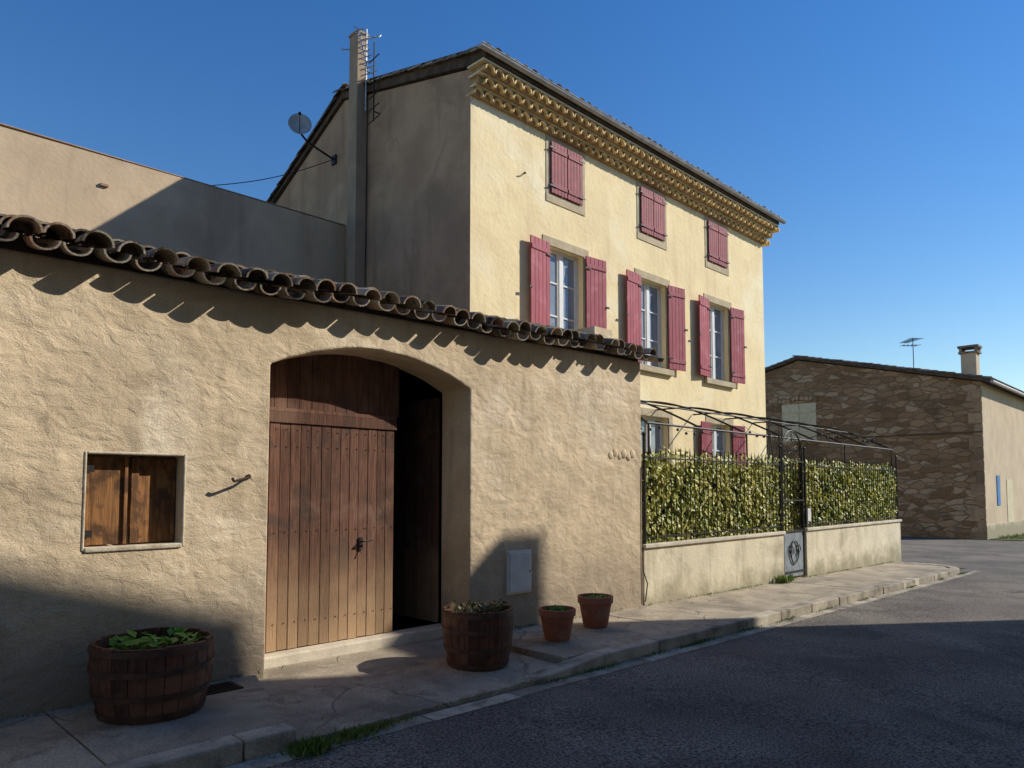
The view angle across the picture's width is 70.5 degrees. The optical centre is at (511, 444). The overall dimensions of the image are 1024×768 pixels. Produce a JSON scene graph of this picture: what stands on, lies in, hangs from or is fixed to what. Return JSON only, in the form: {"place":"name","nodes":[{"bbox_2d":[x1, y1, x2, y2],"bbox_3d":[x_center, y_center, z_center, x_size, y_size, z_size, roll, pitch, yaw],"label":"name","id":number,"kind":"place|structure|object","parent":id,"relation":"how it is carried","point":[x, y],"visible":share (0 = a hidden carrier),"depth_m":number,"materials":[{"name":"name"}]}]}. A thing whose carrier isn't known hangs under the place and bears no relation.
{"place":"outdoors","nodes":[
{"label":"outdoors","id":0,"kind":"place"},
{"bbox_2d":[0,562,947,767],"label":"pavement","id":1,"kind":"structure","parent":0,"point":[351,689],"depth_m":6.05,"materials":[{"name":"concrete"}]},
{"bbox_2d":[87,627,214,724],"bbox_3d":[-2.560,1.606,5.160,0.819,0.557,0.819,3,-5,-45],"label":"wooden barrel planter","id":2,"kind":"object","parent":1,"relation":"on","point":[147,676],"visible":1,"depth_m":4.86,"materials":[{"name":"brown wood"}]},
{"bbox_2d":[206,681,243,695],"bbox_3d":[-2.362,1.923,5.651,0.440,0.038,0.240,3,-5,-45],"label":"drain grate","id":3,"kind":"object","parent":1,"relation":"on","point":[222,687],"visible":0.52,"depth_m":5.68,"materials":[{"name":"metal"}]},
{"bbox_2d":[26,574,909,759],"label":"fallen leaves","id":4,"kind":"object","parent":1,"relation":"on","point":[527,694],"visible":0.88,"depth_m":6.51,"materials":[{"name":"brown plant"}]},
{"bbox_2d":[442,598,513,670],"bbox_3d":[-0.325,1.790,6.905,0.689,0.596,0.689,3,-5,-45],"label":"wooden barrel planter","id":5,"kind":"object","parent":1,"relation":"on","point":[473,632],"visible":1,"depth_m":6.64,"materials":[{"name":"brown wood"}]},
{"bbox_2d":[21,561,967,760],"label":"weeds","id":6,"kind":"object","parent":1,"relation":"on","point":[316,744],"visible":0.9,"depth_m":5.00,"materials":[{"name":"green plant"}]},
{"bbox_2d":[538,605,575,641],"bbox_3d":[0.488,1.911,7.812,0.404,0.372,0.404,3,-5,-45],"label":"terracotta pot","id":7,"kind":"object","parent":1,"relation":"on","point":[557,622],"visible":1,"depth_m":7.67,"materials":[{"name":"ceramic"}]},
{"bbox_2d":[577,593,612,627],"bbox_3d":[0.991,1.958,8.596,0.426,0.391,0.424,3,-5,-45],"label":"terracotta pot","id":8,"kind":"object","parent":1,"relation":"on","point":[595,608],"visible":1,"depth_m":8.45,"materials":[{"name":"ceramic"}]},
{"bbox_2d":[766,425,810,576],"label":"garden gate","id":9,"kind":"structure","parent":1,"relation":"on","point":[794,552],"depth_m":13.85,"materials":[{"name":"metal"}]},
{"bbox_2d":[0,0,1023,390],"label":"sky","id":10,"kind":"structure","parent":0,"point":[886,137],"materials":[{"name":"blue"}]},
{"bbox_2d":[223,537,1023,767],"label":"road","id":11,"kind":"structure","parent":0,"point":[952,696],"depth_m":5.87,"materials":[{"name":"grey asphalt"}]},
{"bbox_2d":[97,561,958,767],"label":"kerb","id":12,"kind":"structure","parent":11,"relation":"on","point":[229,750],"depth_m":6.98,"materials":[{"name":"concrete"}]},
{"bbox_2d":[224,571,980,767],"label":"gutter channel","id":13,"kind":"object","parent":11,"relation":"on","point":[266,761],"visible":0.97,"depth_m":6.33,"materials":[{"name":"concrete"}]},
{"bbox_2d":[281,595,980,767],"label":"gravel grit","id":14,"kind":"object","parent":11,"relation":"on","point":[655,684],"visible":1,"depth_m":6.58,"materials":[{"name":"gravel"}]},
{"bbox_2d":[993,533,1023,540],"bbox_3d":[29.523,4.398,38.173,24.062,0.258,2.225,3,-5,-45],"label":"verge grass","id":15,"kind":"structure","parent":11,"relation":"on","point":[1015,536],"depth_m":30.98,"materials":[{"name":"green plant"}]},
{"bbox_2d":[794,536,1019,577],"bbox_3d":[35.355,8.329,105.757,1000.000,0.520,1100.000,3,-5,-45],"label":"ground","id":16,"kind":"structure","parent":0,"point":[968,539],"depth_m":29.71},
{"bbox_2d":[0,126,344,282],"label":"walls","id":17,"kind":"structure","parent":16,"relation":"on","point":[44,180],"depth_m":12.44,"materials":[{"name":"beige paint"}]},
{"bbox_2d":[0,123,344,225],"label":"parapet coping","id":18,"kind":"object","parent":17,"relation":"on","point":[45,137],"visible":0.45,"depth_m":12.06,"materials":[{"name":"grey concrete"}]},
{"bbox_2d":[213,160,331,185],"bbox_3d":[-4.744,-5.378,14.286,0.016,1.564,2.923,-3,-4,39],"label":"overhead cable","id":19,"kind":"object","parent":17,"relation":"attached to","point":[272,177],"visible":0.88,"depth_m":14.28,"materials":[{"name":"metal"}]},
{"bbox_2d":[0,213,663,719],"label":"plastered barn","id":20,"kind":"structure","parent":16,"relation":"on","point":[412,465],"depth_m":6.61,"materials":[{"name":"paint"}]},
{"bbox_2d":[231,474,250,482],"bbox_3d":[-2.268,0.284,6.107,0.066,0.074,0.240,-1,-4,15],"label":"wall hook","id":21,"kind":"object","parent":20,"relation":"attached to","point":[241,479],"depth_m":6.08,"materials":[{"name":"metal"}]},
{"bbox_2d":[506,549,530,594],"bbox_3d":[0.085,1.491,8.475,0.390,0.500,0.070,3,-5,-45],"label":"utility meter box","id":22,"kind":"object","parent":20,"relation":"attached to","point":[518,571],"visible":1,"depth_m":8.43,"materials":[{"name":"plastic"}]},
{"bbox_2d":[510,552,530,592],"bbox_3d":[0.100,1.490,8.460,0.340,0.450,0.011,3,-5,-45],"label":"door","id":23,"kind":"structure","parent":22,"relation":"in","point":[520,563],"depth_m":8.45,"materials":[{"name":"plastic"}]},
{"bbox_2d":[609,448,634,460],"bbox_3d":[1.525,0.141,10.017,0.604,0.165,0.036,3,-5,-45],"label":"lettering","id":24,"kind":"object","parent":20,"relation":"attached to","point":[627,456],"visible":1,"depth_m":10.02,"materials":[{"name":"paint"}]},
{"bbox_2d":[641,467,647,601],"bbox_3d":[1.881,1.268,10.267,0.076,1.901,0.055,3,-5,-45],"label":"wall cable","id":25,"kind":"object","parent":20,"relation":"attached to","point":[642,534],"depth_m":10.25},
{"bbox_2d":[276,70,766,538],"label":"walls","id":26,"kind":"structure","parent":16,"relation":"on","point":[460,209],"depth_m":14.05,"materials":[{"name":"beige paint"}]},
{"bbox_2d":[288,112,336,165],"bbox_3d":[-4.066,-6.420,15.042,1.070,0.821,0.439,3,-5,-45],"label":"satellite dish","id":27,"kind":"object","parent":26,"relation":"attached to","point":[299,123],"visible":1,"depth_m":14.93,"materials":[{"name":"metal"}]},
{"bbox_2d":[342,26,381,124],"bbox_3d":[-2.990,-7.343,14.510,1.007,2.021,0.354,-1,-4,23],"label":"tv antenna","id":28,"kind":"object","parent":26,"relation":"attached to","point":[366,69],"visible":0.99,"depth_m":14.40,"materials":[{"name":"metal"}]},
{"bbox_2d":[267,48,480,201],"bbox_3d":[0.672,-6.515,18.710,11.050,1.650,7.790,3,-5,-45],"label":"roof covering","id":29,"kind":"object","parent":26,"relation":"on","point":[294,162],"depth_m":16.04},
{"bbox_2d":[346,29,368,287],"bbox_3d":[-3.118,-4.389,14.495,0.280,7.900,0.340,3,-5,-45],"label":"chimney flue","id":30,"kind":"object","parent":29,"relation":"attached to","point":[356,202],"visible":0.66,"depth_m":14.46,"materials":[{"name":"grey concrete"}]},
{"bbox_2d":[267,42,779,216],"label":"verge tiles","id":31,"kind":"object","parent":29,"relation":"on","point":[469,51],"visible":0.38,"depth_m":14.09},
{"bbox_2d":[477,41,785,223],"bbox_3d":[3.480,-6.334,15.900,11.330,0.073,0.132,3,-5,-45],"label":"gutter","id":32,"kind":"object","parent":29,"relation":"attached to","point":[503,57],"visible":1,"depth_m":14.39,"materials":[{"name":"metal"}]},
{"bbox_2d":[270,51,778,224],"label":"roof deck","id":33,"kind":"structure","parent":26,"relation":"on","point":[449,67],"depth_m":14.17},
{"bbox_2d":[471,63,772,243],"bbox_3d":[3.223,-5.980,16.101,10.778,0.433,0.335,3,-5,-45],"label":"genoise mortar","id":34,"kind":"object","parent":26,"relation":"attached to","point":[478,79],"visible":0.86,"depth_m":14.39,"materials":[{"name":"beige concrete"}]},
{"bbox_2d":[467,57,777,238],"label":"genoise courses","id":35,"kind":"object","parent":26,"relation":"attached to","point":[485,75],"visible":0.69,"depth_m":14.44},
{"bbox_2d":[466,63,779,246],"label":"genoise tiles","id":36,"kind":"object","parent":26,"relation":"attached to","point":[601,143],"visible":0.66,"depth_m":15.01,"materials":[{"name":"beige ceramic"}]},
{"bbox_2d":[550,249,725,464],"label":"window frames","id":37,"kind":"structure","parent":26,"relation":"in","point":[559,282],"depth_m":16.15,"materials":[{"name":"white wood"}]},
{"bbox_2d":[550,254,722,470],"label":"window panes","id":38,"kind":"object","parent":37,"relation":"in","point":[568,294],"visible":0.34,"depth_m":16.10,"materials":[{"name":"glass"}]},
{"bbox_2d":[542,134,735,462],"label":"window surrounds","id":39,"kind":"object","parent":26,"relation":"attached to","point":[562,245],"visible":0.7,"depth_m":16.01,"materials":[{"name":"beige stone"}]},
{"bbox_2d":[530,235,550,325],"bbox_3d":[0.527,-2.846,13.324,0.573,1.920,0.045,4,-5,-50],"label":"open shutter","id":40,"kind":"object","parent":39,"relation":"attached to","point":[540,283],"visible":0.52,"depth_m":13.30,"materials":[{"name":"wood"}]},
{"bbox_2d":[551,141,567,198],"bbox_3d":[0.910,-5.275,13.919,0.448,1.000,0.045,3,-5,-45],"label":"closed shutter","id":41,"kind":"object","parent":39,"relation":"attached to","point":[559,167],"visible":1,"depth_m":13.90,"materials":[{"name":"wood"}]},
{"bbox_2d":[567,149,582,205],"bbox_3d":[1.244,-5.255,14.252,0.448,1.000,0.045,3,-5,-45],"label":"closed shutter","id":42,"kind":"object","parent":39,"relation":"attached to","point":[575,178],"visible":1,"depth_m":14.23,"materials":[{"name":"wood"}]},
{"bbox_2d":[585,256,606,328],"bbox_3d":[1.692,-2.776,14.485,0.573,1.920,0.044,3,-4,-39],"label":"open shutter","id":43,"kind":"object","parent":39,"relation":"attached to","point":[596,305],"visible":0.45,"depth_m":14.48,"materials":[{"name":"wood"}]},
{"bbox_2d":[626,269,641,362],"bbox_3d":[2.604,-2.721,15.401,0.573,1.920,0.043,4,-5,-49],"label":"open shutter","id":44,"kind":"object","parent":39,"relation":"attached to","point":[633,307],"visible":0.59,"depth_m":15.39,"materials":[{"name":"wood"}]},
{"bbox_2d":[640,186,653,235],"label":"closed shutter","id":45,"kind":"object","parent":39,"relation":"attached to","point":[647,209],"visible":1,"depth_m":15.97,"materials":[{"name":"wood"}]},
{"bbox_2d":[653,193,665,240],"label":"closed shutter","id":46,"kind":"object","parent":39,"relation":"attached to","point":[659,216],"visible":1,"depth_m":16.30,"materials":[{"name":"wood"}]},
{"bbox_2d":[668,285,685,370],"bbox_3d":[3.776,-2.652,16.553,0.573,1.920,0.045,3,-4,-38],"label":"open shutter","id":47,"kind":"object","parent":39,"relation":"attached to","point":[676,330],"visible":1,"depth_m":16.54,"materials":[{"name":"wood"}]},
{"bbox_2d":[698,295,710,376],"bbox_3d":[4.636,-2.601,17.413,0.573,1.920,0.045,4,-6,-52],"label":"open shutter","id":48,"kind":"object","parent":39,"relation":"attached to","point":[704,344],"visible":1,"depth_m":17.37,"materials":[{"name":"wood"}]},
{"bbox_2d":[701,421,711,468],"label":"ground shutter","id":49,"kind":"object","parent":39,"relation":"attached to","point":[706,440],"visible":0.37,"depth_m":17.25,"materials":[{"name":"wood"}]},
{"bbox_2d":[708,220,718,263],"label":"closed shutter","id":50,"kind":"object","parent":39,"relation":"attached to","point":[713,240],"visible":1,"depth_m":17.99,"materials":[{"name":"wood"}]},
{"bbox_2d":[718,225,727,267],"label":"closed shutter","id":51,"kind":"object","parent":39,"relation":"attached to","point":[722,247],"visible":1,"depth_m":18.32,"materials":[{"name":"wood"}]},
{"bbox_2d":[730,307,745,383],"bbox_3d":[5.797,-2.531,18.574,0.573,1.920,0.045,3,-4,-38],"label":"open shutter","id":52,"kind":"object","parent":39,"relation":"attached to","point":[737,346],"visible":1,"depth_m":18.55,"materials":[{"name":"wood"}]},
{"bbox_2d":[732,425,745,467],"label":"ground shutter","id":53,"kind":"object","parent":39,"relation":"attached to","point":[738,444],"visible":0.45,"depth_m":18.39,"materials":[{"name":"wood"}]},
{"bbox_2d":[642,519,900,605],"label":"garden wall","id":54,"kind":"structure","parent":16,"relation":"on","point":[673,573],"depth_m":12.49,"materials":[{"name":"beige paint"}]},
{"bbox_2d":[643,519,901,548],"bbox_3d":[3.700,1.801,16.325,11.130,0.078,6.035,3,-5,-45],"label":"wall coping","id":55,"kind":"object","parent":54,"relation":"on","point":[694,541],"depth_m":12.47,"materials":[{"name":"beige concrete"}]},
{"bbox_2d":[640,400,893,539],"bbox_3d":[4.747,1.006,15.382,10.712,3.637,2.923,3,-5,-45],"label":"metal pergola","id":56,"kind":"object","parent":55,"relation":"on","point":[776,421],"visible":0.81,"depth_m":14.72,"materials":[{"name":"metal"}]},
{"bbox_2d":[641,446,897,543],"bbox_3d":[5.633,1.059,14.343,11.100,1.698,0.508,3,-5,-45],"label":"ivy hedge","id":57,"kind":"object","parent":55,"relation":"on","point":[877,496],"visible":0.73,"depth_m":12.61,"materials":[{"name":"green plant"}]},
{"bbox_2d":[641,432,898,543],"bbox_3d":[4.555,0.948,15.484,11.007,1.665,3.503,3,-5,-45],"label":"iron fence","id":58,"kind":"object","parent":55,"relation":"on","point":[644,457],"visible":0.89,"depth_m":12.89,"materials":[{"name":"black metal"}]},
{"bbox_2d":[765,361,1023,538],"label":"walls","id":59,"kind":"structure","parent":16,"relation":"on","point":[936,477],"depth_m":32.35,"materials":[{"name":"stone"}]},
{"bbox_2d":[782,402,816,441],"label":"loft shutters","id":60,"kind":"object","parent":59,"relation":"attached to","point":[804,413],"visible":0.69,"depth_m":35.66,"materials":[{"name":"grey wood"}]},
{"bbox_2d":[778,395,820,444],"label":"loft arch stones","id":61,"kind":"object","parent":59,"relation":"attached to","point":[796,398],"visible":0.91,"depth_m":35.75,"materials":[{"name":"stone"}]},
{"bbox_2d":[765,357,1023,398],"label":"roof deck","id":62,"kind":"structure","parent":59,"relation":"on","point":[893,369],"depth_m":33.12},
{"bbox_2d":[765,355,1023,392],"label":"roof tiles","id":63,"kind":"object","parent":62,"relation":"on","point":[990,377],"visible":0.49,"depth_m":32.64,"materials":[{"name":"tile"}]},
{"bbox_2d":[902,338,920,367],"bbox_3d":[20.169,-4.249,36.830,0.901,2.300,1.200,0,-3,-2],"label":"roof aerial","id":64,"kind":"object","parent":63,"relation":"on","point":[912,339],"visible":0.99,"depth_m":36.63,"materials":[{"name":"grey metal"}]},
{"bbox_2d":[961,352,979,374],"bbox_3d":[20.718,-3.220,32.708,0.600,1.750,0.600,3,-5,-45],"label":"chimney stack","id":65,"kind":"object","parent":62,"relation":"on","point":[970,363],"visible":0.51,"depth_m":32.51,"materials":[{"name":"beige paint"}]},
{"bbox_2d":[957,344,981,354],"bbox_3d":[20.718,-4.268,32.771,0.800,0.350,0.800,3,-5,-45],"label":"chimney cap","id":66,"kind":"object","parent":65,"relation":"on","point":[976,348],"visible":0.94,"depth_m":32.57,"materials":[{"name":"grey concrete"}]},
{"bbox_2d":[990,380,1023,396],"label":"gutter","id":67,"kind":"object","parent":62,"relation":"attached to","point":[1006,387],"visible":1,"depth_m":31.76,"materials":[{"name":"metal"}]},
{"bbox_2d":[834,431,981,438],"bbox_3d":[17.494,-0.409,32.376,0.090,0.060,6.070,3,-5,-45],"label":"string course","id":68,"kind":"object","parent":59,"relation":"attached to","point":[913,434],"visible":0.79,"depth_m":32.04,"materials":[{"name":"stone"}]},
{"bbox_2d":[967,388,986,539],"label":"quoins","id":69,"kind":"object","parent":59,"relation":"attached to","point":[976,441],"visible":0.96,"depth_m":30.28,"materials":[{"name":"stone"}]},
{"bbox_2d":[996,475,1000,504],"bbox_3d":[21.330,2.007,31.746,0.550,1.300,0.040,3,-5,-45],"label":"notice board","id":70,"kind":"object","parent":59,"relation":"attached to","point":[998,490],"visible":1,"depth_m":31.68,"materials":[{"name":"blue"}]},
{"bbox_2d":[1006,479,1013,521],"bbox_3d":[22.896,2.801,33.282,1.200,2.400,0.040,3,-5,-45],"label":"side door","id":71,"kind":"structure","parent":59,"relation":"attached to","point":[1009,489],"depth_m":33.24,"materials":[{"name":"white wood"}]},
{"bbox_2d":[986,520,1023,539],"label":"plinth","id":72,"kind":"structure","parent":16,"relation":"on","point":[1004,529],"depth_m":32.20,"materials":[{"name":"beige concrete"}]}
]}

